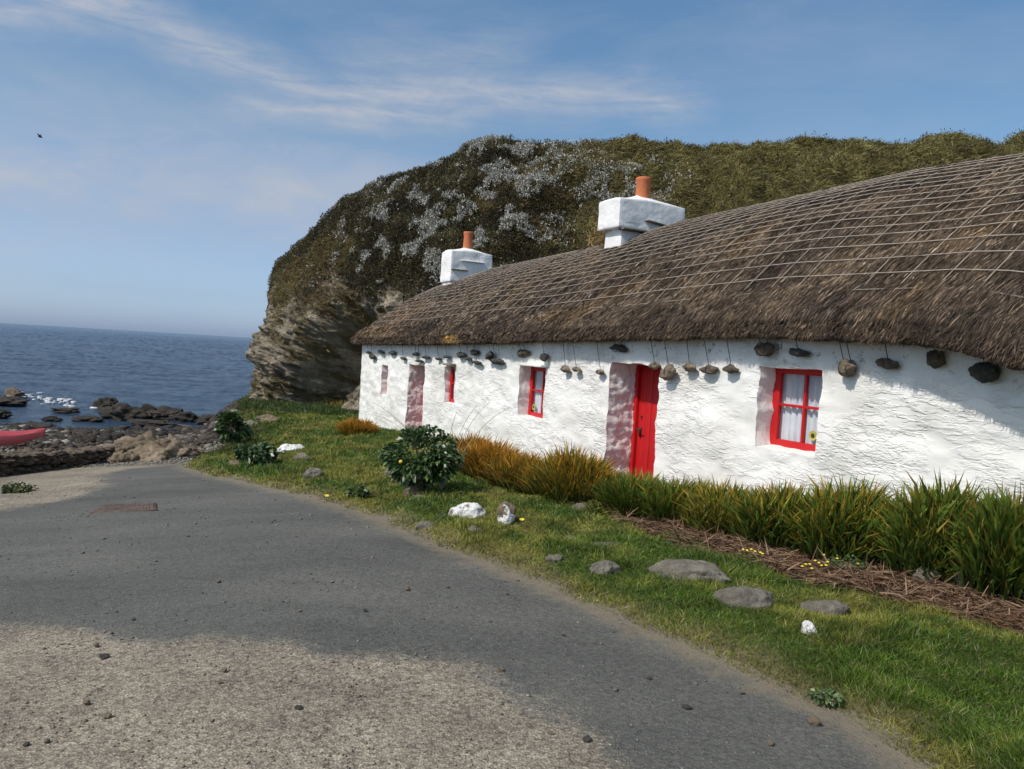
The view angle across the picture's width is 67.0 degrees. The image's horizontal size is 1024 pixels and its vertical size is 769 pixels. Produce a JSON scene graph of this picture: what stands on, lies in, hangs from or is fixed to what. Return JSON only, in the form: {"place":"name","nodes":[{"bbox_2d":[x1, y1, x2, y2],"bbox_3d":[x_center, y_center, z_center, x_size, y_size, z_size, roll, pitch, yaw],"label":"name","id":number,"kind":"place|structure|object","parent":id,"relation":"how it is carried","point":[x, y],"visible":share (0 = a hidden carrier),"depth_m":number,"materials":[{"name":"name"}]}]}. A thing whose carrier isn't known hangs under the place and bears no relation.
{"place":"outdoors","nodes":[
{"label":"outdoors","id":0,"kind":"place"},
{"bbox_2d":[0,323,254,429],"bbox_3d":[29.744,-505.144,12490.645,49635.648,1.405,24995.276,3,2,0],"label":"sea","id":1,"kind":"structure","parent":0,"point":[196,374],"depth_m":87.17,"materials":[{"name":"liquid"}]},
{"bbox_2d":[0,408,11,418],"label":"shore rock","id":2,"kind":"object","parent":1,"relation":"in","point":[4,414],"visible":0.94,"depth_m":36.86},
{"bbox_2d":[0,396,29,406],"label":"shore rock","id":3,"kind":"object","parent":1,"relation":"in","point":[9,401],"visible":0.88,"depth_m":42.58,"materials":[{"name":"stone"}]},
{"bbox_2d":[3,387,27,397],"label":"shore rock","id":4,"kind":"object","parent":1,"relation":"in","point":[13,391],"visible":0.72,"depth_m":47.52,"materials":[{"name":"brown stone"}]},
{"bbox_2d":[17,421,56,427],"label":"shore rock","id":5,"kind":"object","parent":1,"relation":"in","point":[33,423],"visible":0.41,"depth_m":34.68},
{"bbox_2d":[41,416,62,421],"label":"shore rock","id":6,"kind":"object","parent":1,"relation":"in","point":[53,418],"visible":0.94,"depth_m":36.81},
{"bbox_2d":[21,391,96,407],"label":"sea foam","id":7,"kind":"object","parent":1,"relation":"on","point":[47,399],"visible":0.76,"depth_m":46.41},
{"bbox_2d":[51,408,79,412],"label":"shore rock","id":8,"kind":"object","parent":1,"relation":"in","point":[65,410],"visible":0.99,"depth_m":40.88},
{"bbox_2d":[71,415,103,421],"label":"shore rock","id":9,"kind":"object","parent":1,"relation":"in","point":[84,418],"visible":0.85,"depth_m":37.32,"materials":[{"name":"stone"}]},
{"bbox_2d":[92,397,117,408],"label":"shore rock","id":10,"kind":"object","parent":1,"relation":"in","point":[100,402],"visible":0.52,"depth_m":43.65,"materials":[{"name":"stone"}]},
{"bbox_2d":[98,403,147,420],"bbox_3d":[-19.738,1.554,39.023,2.967,1.293,1.882,3,2,0],"label":"shore rock","id":11,"kind":"object","parent":1,"relation":"in","point":[121,412],"visible":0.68,"depth_m":38.65,"materials":[{"name":"stone"}]},
{"bbox_2d":[127,419,181,427],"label":"shore rock","id":12,"kind":"object","parent":1,"relation":"in","point":[155,423],"visible":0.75,"depth_m":36.78,"materials":[{"name":"stone"}]},
{"bbox_2d":[147,405,183,420],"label":"shore rock","id":13,"kind":"object","parent":1,"relation":"in","point":[162,412],"visible":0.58,"depth_m":40.01,"materials":[{"name":"stone"}]},
{"bbox_2d":[168,411,199,422],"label":"shore rock","id":14,"kind":"object","parent":1,"relation":"in","point":[189,416],"visible":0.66,"depth_m":39.25,"materials":[{"name":"stone"}]},
{"bbox_2d":[193,414,212,424],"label":"shore rock","id":15,"kind":"object","parent":1,"relation":"in","point":[202,419],"visible":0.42,"depth_m":38.94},
{"bbox_2d":[0,456,940,768],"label":"road","id":16,"kind":"structure","parent":0,"point":[444,634],"depth_m":4.05,"materials":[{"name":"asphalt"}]},
{"bbox_2d":[0,481,37,493],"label":"weed","id":17,"kind":"object","parent":16,"relation":"on","point":[12,488],"visible":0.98,"depth_m":10.98,"materials":[{"name":"green plant"}]},
{"bbox_2d":[98,653,109,658],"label":"loose stone","id":18,"kind":"object","parent":16,"relation":"on","point":[104,656],"visible":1,"depth_m":3.96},
{"bbox_2d":[103,712,111,718],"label":"loose stone","id":19,"kind":"object","parent":16,"relation":"on","point":[108,715],"visible":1,"depth_m":3.30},
{"bbox_2d":[89,503,157,513],"bbox_3d":[-4.396,1.426,8.878,0.963,0.164,0.711,3,2,0],"label":"manhole cover","id":20,"kind":"object","parent":16,"relation":"on","point":[105,508],"visible":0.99,"depth_m":8.79,"materials":[{"name":"metal"}]},
{"bbox_2d":[294,705,302,709],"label":"loose stone","id":21,"kind":"object","parent":16,"relation":"on","point":[297,707],"visible":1,"depth_m":3.38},
{"bbox_2d":[583,735,591,741],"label":"loose stone","id":22,"kind":"object","parent":16,"relation":"on","point":[587,738],"visible":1,"depth_m":3.23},
{"bbox_2d":[681,704,691,708],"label":"loose stone","id":23,"kind":"object","parent":16,"relation":"on","point":[686,706],"visible":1,"depth_m":3.60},
{"bbox_2d":[767,740,773,745],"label":"loose stone","id":24,"kind":"object","parent":16,"relation":"on","point":[770,742],"visible":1,"depth_m":3.29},
{"bbox_2d":[807,715,821,725],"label":"loose stone","id":25,"kind":"object","parent":16,"relation":"on","point":[813,720],"visible":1,"depth_m":3.50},
{"bbox_2d":[0,413,1023,768],"bbox_3d":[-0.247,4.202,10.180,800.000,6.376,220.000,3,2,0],"label":"ground","id":26,"kind":"structure","parent":0,"point":[812,647],"depth_m":4.79,"materials":[{"name":"plant"}]},
{"bbox_2d":[0,428,44,446],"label":"kayak","id":27,"kind":"object","parent":26,"relation":"on","point":[7,438],"visible":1,"depth_m":15.11,"materials":[{"name":"red plastic"}]},
{"bbox_2d":[0,445,113,476],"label":"stone wall","id":28,"kind":"structure","parent":26,"relation":"on","point":[25,460],"depth_m":14.76,"materials":[{"name":"stone"}]},
{"bbox_2d":[0,409,225,443],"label":"shore rubble","id":29,"kind":"object","parent":26,"relation":"on","point":[109,433],"visible":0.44,"depth_m":27.54,"materials":[{"name":"stone"}]},
{"bbox_2d":[0,398,240,467],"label":"beach pebbles","id":30,"kind":"object","parent":26,"relation":"on","point":[57,444],"visible":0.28,"depth_m":22.15,"materials":[{"name":"stone"}]},
{"bbox_2d":[139,403,156,418],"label":"shore rock","id":31,"kind":"object","parent":26,"relation":"on","point":[148,408],"visible":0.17,"depth_m":40.27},
{"bbox_2d":[96,431,205,463],"bbox_3d":[-7.835,1.526,16.628,2.296,1.037,1.751,3,2,0],"label":"rock outcrop","id":32,"kind":"object","parent":26,"relation":"on","point":[149,446],"visible":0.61,"depth_m":16.43,"materials":[{"name":"beige stone"}]},
{"bbox_2d":[228,460,238,464],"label":"stone","id":33,"kind":"object","parent":26,"relation":"on","point":[233,462],"visible":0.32,"depth_m":13.18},
{"bbox_2d":[214,409,254,443],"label":"shrub","id":34,"kind":"object","parent":26,"relation":"on","point":[232,419],"visible":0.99,"depth_m":17.73,"materials":[{"name":"green plant"}]},
{"bbox_2d":[244,420,257,424],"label":"stone","id":35,"kind":"object","parent":26,"relation":"on","point":[249,422],"visible":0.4,"depth_m":21.01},
{"bbox_2d":[193,404,314,458],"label":"rough grass","id":36,"kind":"structure","parent":26,"relation":"on","point":[250,442],"depth_m":19.32,"materials":[{"name":"green plant"}]},
{"bbox_2d":[234,441,279,465],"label":"leafy plant","id":37,"kind":"object","parent":26,"relation":"on","point":[264,453],"visible":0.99,"depth_m":12.53,"materials":[{"name":"green plant"}]},
{"bbox_2d":[255,414,278,421],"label":"stone","id":38,"kind":"object","parent":26,"relation":"on","point":[266,417],"visible":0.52,"depth_m":21.68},
{"bbox_2d":[277,443,304,451],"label":"stone","id":39,"kind":"object","parent":26,"relation":"on","point":[285,447],"visible":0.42,"depth_m":15.23,"materials":[{"name":"stone"}]},
{"bbox_2d":[235,393,358,416],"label":"rough grass","id":40,"kind":"structure","parent":26,"relation":"on","point":[289,406],"depth_m":28.74,"materials":[{"name":"green plant"}]},
{"bbox_2d":[293,453,310,459],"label":"stone","id":41,"kind":"object","parent":26,"relation":"on","point":[299,455],"visible":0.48,"depth_m":13.01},
{"bbox_2d":[182,392,438,467],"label":"grass","id":42,"kind":"structure","parent":26,"relation":"on","point":[332,439],"depth_m":18.00,"materials":[{"name":"green plant"}]},
{"bbox_2d":[302,468,323,479],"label":"stone","id":43,"kind":"object","parent":26,"relation":"on","point":[311,472],"visible":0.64,"depth_m":10.20,"materials":[{"name":"stone"}]},
{"bbox_2d":[324,397,351,407],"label":"tall weeds","id":44,"kind":"object","parent":26,"relation":"on","point":[339,403],"visible":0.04,"depth_m":33.38,"materials":[{"name":"green plant"}]},
{"bbox_2d":[344,485,371,498],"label":"weed","id":45,"kind":"object","parent":26,"relation":"on","point":[360,491],"visible":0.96,"depth_m":8.77,"materials":[{"name":"green plant"}]},
{"bbox_2d":[333,417,383,435],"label":"montbretia clump","id":46,"kind":"object","parent":26,"relation":"on","point":[352,426],"visible":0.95,"depth_m":18.03,"materials":[{"name":"orange plant"}]},
{"bbox_2d":[403,485,419,496],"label":"stone","id":47,"kind":"object","parent":26,"relation":"on","point":[409,489],"visible":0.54,"depth_m":8.56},
{"bbox_2d":[377,424,466,490],"bbox_3d":[-1.018,0.874,8.748,1.042,0.859,0.929,3,2,0],"label":"shrub","id":48,"kind":"object","parent":26,"relation":"on","point":[422,474],"visible":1,"depth_m":8.62,"materials":[{"name":"green plant"}]},
{"bbox_2d":[415,521,434,529],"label":"stone","id":49,"kind":"object","parent":26,"relation":"on","point":[421,524],"visible":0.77,"depth_m":7.00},
{"bbox_2d":[373,402,509,489],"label":"bare stems","id":50,"kind":"object","parent":26,"relation":"on","point":[441,488],"visible":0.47,"depth_m":9.34,"materials":[{"name":"plant"}]},
{"bbox_2d":[429,427,498,471],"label":"montbretia clump","id":51,"kind":"object","parent":26,"relation":"on","point":[468,439],"visible":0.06,"depth_m":11.27,"materials":[{"name":"orange plant"}]},
{"bbox_2d":[448,502,485,518],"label":"stone","id":52,"kind":"object","parent":26,"relation":"on","point":[473,509],"visible":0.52,"depth_m":7.30,"materials":[{"name":"stone"}]},
{"bbox_2d":[468,525,481,531],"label":"stone","id":53,"kind":"object","parent":26,"relation":"on","point":[470,527],"visible":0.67,"depth_m":6.69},
{"bbox_2d":[452,434,530,482],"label":"montbretia clump","id":54,"kind":"object","parent":26,"relation":"on","point":[472,456],"visible":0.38,"depth_m":9.97,"materials":[{"name":"orange plant"}]},
{"bbox_2d":[496,501,515,524],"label":"stone","id":55,"kind":"object","parent":26,"relation":"on","point":[506,512],"visible":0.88,"depth_m":6.97,"materials":[{"name":"stone"}]},
{"bbox_2d":[474,445,544,495],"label":"montbretia clump","id":56,"kind":"object","parent":26,"relation":"on","point":[507,468],"visible":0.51,"depth_m":9.26,"materials":[{"name":"orange plant"}]},
{"bbox_2d":[545,554,562,562],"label":"stone","id":57,"kind":"object","parent":26,"relation":"on","point":[555,558],"visible":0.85,"depth_m":5.80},
{"bbox_2d":[503,436,631,505],"bbox_3d":[0.689,1.003,8.773,1.351,0.863,1.721,2,3,-23],"label":"montbretia clump","id":58,"kind":"object","parent":26,"relation":"on","point":[567,475],"visible":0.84,"depth_m":8.42,"materials":[{"name":"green plant"}]},
{"bbox_2d":[572,503,595,510],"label":"stone","id":59,"kind":"object","parent":26,"relation":"on","point":[581,505],"visible":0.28,"depth_m":8.03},
{"bbox_2d":[575,499,621,514],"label":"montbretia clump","id":60,"kind":"object","parent":26,"relation":"on","point":[603,509],"visible":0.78,"depth_m":7.88,"materials":[{"name":"green plant"}]},
{"bbox_2d":[589,560,621,574],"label":"stone","id":61,"kind":"object","parent":26,"relation":"on","point":[606,566],"visible":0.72,"depth_m":5.66,"materials":[{"name":"stone"}]},
{"bbox_2d":[584,467,674,518],"bbox_3d":[1.302,1.139,8.107,1.228,0.530,1.250,3,2,0],"label":"montbretia clump","id":62,"kind":"object","parent":26,"relation":"on","point":[618,495],"visible":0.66,"depth_m":7.92,"materials":[{"name":"green plant"}]},
{"bbox_2d":[630,473,719,522],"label":"montbretia clump","id":63,"kind":"object","parent":26,"relation":"on","point":[663,504],"visible":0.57,"depth_m":7.64,"materials":[{"name":"green plant"}]},
{"bbox_2d":[350,153,1023,501],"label":"cottage","id":64,"kind":"structure","parent":26,"relation":"on","point":[910,269],"depth_m":8.86,"materials":[{"name":"paint"}]},
{"bbox_2d":[449,367,454,402],"bbox_3d":[-1.168,0.018,16.515,0.109,0.851,0.638,2,3,-26],"label":"window","id":65,"kind":"structure","parent":64,"relation":"in","point":[452,377],"depth_m":16.69,"materials":[{"name":"red paint"}]},
{"bbox_2d":[456,344,465,357],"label":"weight stone","id":66,"kind":"object","parent":64,"relation":"attached to","point":[460,354],"visible":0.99,"depth_m":15.68,"materials":[{"name":"stone"}]},
{"bbox_2d":[470,344,478,355],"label":"weight stone","id":67,"kind":"object","parent":64,"relation":"attached to","point":[473,352],"visible":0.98,"depth_m":15.07,"materials":[{"name":"stone"}]},
{"bbox_2d":[471,349,481,364],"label":"weight stone","id":68,"kind":"object","parent":64,"relation":"hanging from","point":[476,362],"visible":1,"depth_m":14.96,"materials":[{"name":"stone"}]},
{"bbox_2d":[485,347,493,360],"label":"weight stone","id":69,"kind":"object","parent":64,"relation":"attached to","point":[489,355],"visible":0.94,"depth_m":14.36,"materials":[{"name":"stone"}]},
{"bbox_2d":[490,344,503,364],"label":"weight stone","id":70,"kind":"object","parent":64,"relation":"attached to","point":[494,360],"visible":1,"depth_m":14.10,"materials":[{"name":"stone"}]},
{"bbox_2d":[517,343,528,357],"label":"weight stone","id":71,"kind":"object","parent":64,"relation":"attached to","point":[521,353],"visible":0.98,"depth_m":13.18,"materials":[{"name":"stone"}]},
{"bbox_2d":[528,367,545,417],"bbox_3d":[0.556,0.154,13.222,0.109,0.944,0.967,2,3,-26],"label":"window","id":72,"kind":"structure","parent":64,"relation":"in","point":[537,379],"depth_m":13.48,"materials":[{"name":"red paint"}]},
{"bbox_2d":[539,342,548,361],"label":"weight stone","id":73,"kind":"object","parent":64,"relation":"attached to","point":[544,357],"visible":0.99,"depth_m":12.53,"materials":[{"name":"stone"}]},
{"bbox_2d":[560,343,569,372],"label":"weight stone","id":74,"kind":"object","parent":64,"relation":"attached to","point":[565,369],"visible":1,"depth_m":11.92,"materials":[{"name":"stone"}]},
{"bbox_2d":[572,341,580,371],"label":"weight stone","id":75,"kind":"object","parent":64,"relation":"attached to","point":[575,369],"visible":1,"depth_m":11.63,"materials":[{"name":"stone"}]},
{"bbox_2d":[595,344,604,374],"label":"weight stone","id":76,"kind":"object","parent":64,"relation":"attached to","point":[600,372],"visible":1,"depth_m":11.04,"materials":[{"name":"stone"}]},
{"bbox_2d":[609,343,626,352],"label":"weight stone","id":77,"kind":"object","parent":64,"relation":"attached to","point":[620,348],"visible":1,"depth_m":10.60,"materials":[{"name":"stone"}]},
{"bbox_2d":[629,364,660,479],"bbox_3d":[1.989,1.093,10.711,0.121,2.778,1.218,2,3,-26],"label":"door","id":78,"kind":"structure","parent":64,"relation":"in","point":[646,398],"depth_m":11.02,"materials":[{"name":"red paint"}]},
{"bbox_2d":[648,340,659,369],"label":"weight stone","id":79,"kind":"object","parent":64,"relation":"attached to","point":[654,365],"visible":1,"depth_m":9.89,"materials":[{"name":"stone"}]},
{"bbox_2d":[660,341,675,380],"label":"weight stone","id":80,"kind":"object","parent":64,"relation":"attached to","point":[668,372],"visible":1,"depth_m":9.59,"materials":[{"name":"stone"}]},
{"bbox_2d":[682,344,695,371],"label":"weight stone","id":81,"kind":"object","parent":64,"relation":"attached to","point":[689,367],"visible":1,"depth_m":9.27,"materials":[{"name":"stone"}]},
{"bbox_2d":[699,339,718,373],"bbox_3d":[2.300,-0.362,8.988,0.300,0.484,0.123,5,3,42],"label":"weight stone","id":82,"kind":"object","parent":64,"relation":"attached to","point":[709,369],"visible":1,"depth_m":8.95,"materials":[{"name":"stone"}]},
{"bbox_2d":[722,342,738,373],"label":"weight stone","id":83,"kind":"object","parent":64,"relation":"attached to","point":[729,368],"visible":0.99,"depth_m":8.63,"materials":[{"name":"stone"}]},
{"bbox_2d":[754,339,774,355],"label":"weight stone","id":84,"kind":"object","parent":64,"relation":"attached to","point":[764,349],"visible":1,"depth_m":8.15,"materials":[{"name":"stone"}]},
{"bbox_2d":[770,368,822,451],"bbox_3d":[3.280,0.280,8.219,0.520,1.068,1.055,2,3,-26],"label":"window","id":85,"kind":"structure","parent":64,"relation":"in","point":[796,392],"depth_m":8.28,"materials":[{"name":"red paint"}]},
{"bbox_2d":[789,340,810,356],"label":"weight stone","id":86,"kind":"object","parent":64,"relation":"attached to","point":[797,352],"visible":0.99,"depth_m":7.75,"materials":[{"name":"stone"}]},
{"bbox_2d":[838,342,856,377],"bbox_3d":[3.149,-0.276,7.253,0.175,0.425,0.190,3,2,0],"label":"weight stone","id":87,"kind":"object","parent":64,"relation":"attached to","point":[847,368],"visible":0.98,"depth_m":7.21,"materials":[{"name":"stone"}]},
{"bbox_2d":[875,344,898,369],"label":"weight stone","id":88,"kind":"object","parent":64,"relation":"attached to","point":[887,363],"visible":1,"depth_m":6.84,"materials":[{"name":"stone"}]},
{"bbox_2d":[926,348,945,368],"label":"weight stone","id":89,"kind":"object","parent":64,"relation":"attached to","point":[935,359],"visible":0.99,"depth_m":6.41,"materials":[{"name":"stone"}]},
{"bbox_2d":[968,359,1000,382],"bbox_3d":[3.715,-0.162,6.090,0.161,0.308,0.244,1,3,-39],"label":"weight stone","id":90,"kind":"object","parent":64,"relation":"attached to","point":[984,372],"visible":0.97,"depth_m":6.03,"materials":[{"name":"stone"}]},
{"bbox_2d":[648,559,730,582],"bbox_3d":[1.270,1.364,5.550,0.582,0.204,0.313,4,2,11],"label":"stone","id":91,"kind":"object","parent":26,"relation":"on","point":[689,568],"visible":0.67,"depth_m":5.46,"materials":[{"name":"stone"}]},
{"bbox_2d":[673,475,761,536],"bbox_3d":[2.066,1.135,7.308,1.174,0.619,1.153,3,2,0],"label":"montbretia clump","id":92,"kind":"object","parent":26,"relation":"on","point":[705,510],"visible":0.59,"depth_m":7.14,"materials":[{"name":"green plant"}]},
{"bbox_2d":[712,585,772,609],"bbox_3d":[1.494,1.414,4.929,0.420,0.254,0.232,3,2,-9],"label":"stone","id":93,"kind":"object","parent":26,"relation":"on","point":[747,596],"visible":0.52,"depth_m":4.85,"materials":[{"name":"stone"}]},
{"bbox_2d":[713,479,814,551],"bbox_3d":[2.400,1.135,6.778,1.314,0.645,1.181,3,2,0],"label":"montbretia clump","id":94,"kind":"object","parent":26,"relation":"on","point":[755,515],"visible":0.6,"depth_m":6.59,"materials":[{"name":"green plant"}]},
{"bbox_2d":[514,487,1023,635],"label":"leaf litter","id":95,"kind":"object","parent":26,"relation":"on","point":[886,575],"visible":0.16,"depth_m":5.62,"materials":[{"name":"plant"}]},
{"bbox_2d":[800,620,816,633],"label":"stone","id":96,"kind":"object","parent":26,"relation":"on","point":[810,626],"visible":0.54,"depth_m":4.46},
{"bbox_2d":[799,600,849,616],"bbox_3d":[2.018,1.485,5.006,0.344,0.192,0.161,3,2,3],"label":"stone","id":97,"kind":"object","parent":26,"relation":"on","point":[825,607],"visible":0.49,"depth_m":4.96,"materials":[{"name":"stone"}]},
{"bbox_2d":[806,687,844,708],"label":"weed","id":98,"kind":"object","parent":26,"relation":"on","point":[834,698],"visible":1,"depth_m":3.72,"materials":[{"name":"green plant"}]},
{"bbox_2d":[770,472,910,565],"bbox_3d":[2.805,1.105,6.405,1.348,0.792,1.327,3,2,0],"label":"montbretia clump","id":99,"kind":"object","parent":26,"relation":"on","point":[839,523],"visible":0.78,"depth_m":6.19,"materials":[{"name":"green plant"}]},
{"bbox_2d":[825,555,875,571],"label":"leafy plant","id":100,"kind":"object","parent":26,"relation":"on","point":[835,562],"visible":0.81,"depth_m":5.85,"materials":[{"name":"green plant"}]},
{"bbox_2d":[911,567,940,584],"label":"stone","id":101,"kind":"object","parent":26,"relation":"on","point":[919,571],"visible":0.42,"depth_m":5.61,"materials":[{"name":"stone"}]},
{"bbox_2d":[862,470,996,585],"bbox_3d":[3.328,1.097,5.933,1.229,0.954,1.291,4,2,19],"label":"montbretia clump","id":102,"kind":"object","parent":26,"relation":"on","point":[914,530],"visible":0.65,"depth_m":5.76,"materials":[{"name":"green plant"}]},
{"bbox_2d":[954,574,976,590],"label":"stone","id":103,"kind":"object","parent":26,"relation":"on","point":[966,578],"visible":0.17,"depth_m":5.47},
{"bbox_2d":[932,476,1023,604],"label":"montbretia clump","id":104,"kind":"object","parent":26,"relation":"on","point":[994,544],"visible":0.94,"depth_m":5.28,"materials":[{"name":"green plant"}]},
{"bbox_2d":[0,0,1023,337],"label":"sky","id":105,"kind":"structure","parent":0,"point":[185,147],"materials":[{"name":"blue"}]},
{"bbox_2d":[592,542,623,546],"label":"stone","id":106,"kind":"object","parent":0,"point":[607,543],"visible":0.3,"depth_m":6.39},
{"bbox_2d":[245,132,1023,410],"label":"headland hill","id":107,"kind":"structure","parent":0,"point":[267,355],"depth_m":31.84,"materials":[{"name":"plant"}]},
{"bbox_2d":[270,133,704,308],"bbox_3d":[-2.649,-4.702,33.722,19.348,12.961,11.338,3,2,0],"label":"silver foliage","id":108,"kind":"object","parent":107,"relation":"on","point":[496,169],"visible":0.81,"depth_m":30.94,"materials":[{"name":"plant"}]},
{"bbox_2d":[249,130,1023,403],"bbox_3d":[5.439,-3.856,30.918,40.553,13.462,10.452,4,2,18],"label":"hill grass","id":109,"kind":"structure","parent":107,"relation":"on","point":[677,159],"depth_m":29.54,"materials":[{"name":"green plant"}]},
{"bbox_2d":[267,128,1023,317],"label":"dark scrub","id":110,"kind":"object","parent":107,"relation":"on","point":[304,245],"visible":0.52,"depth_m":31.26,"materials":[{"name":"green plant"}]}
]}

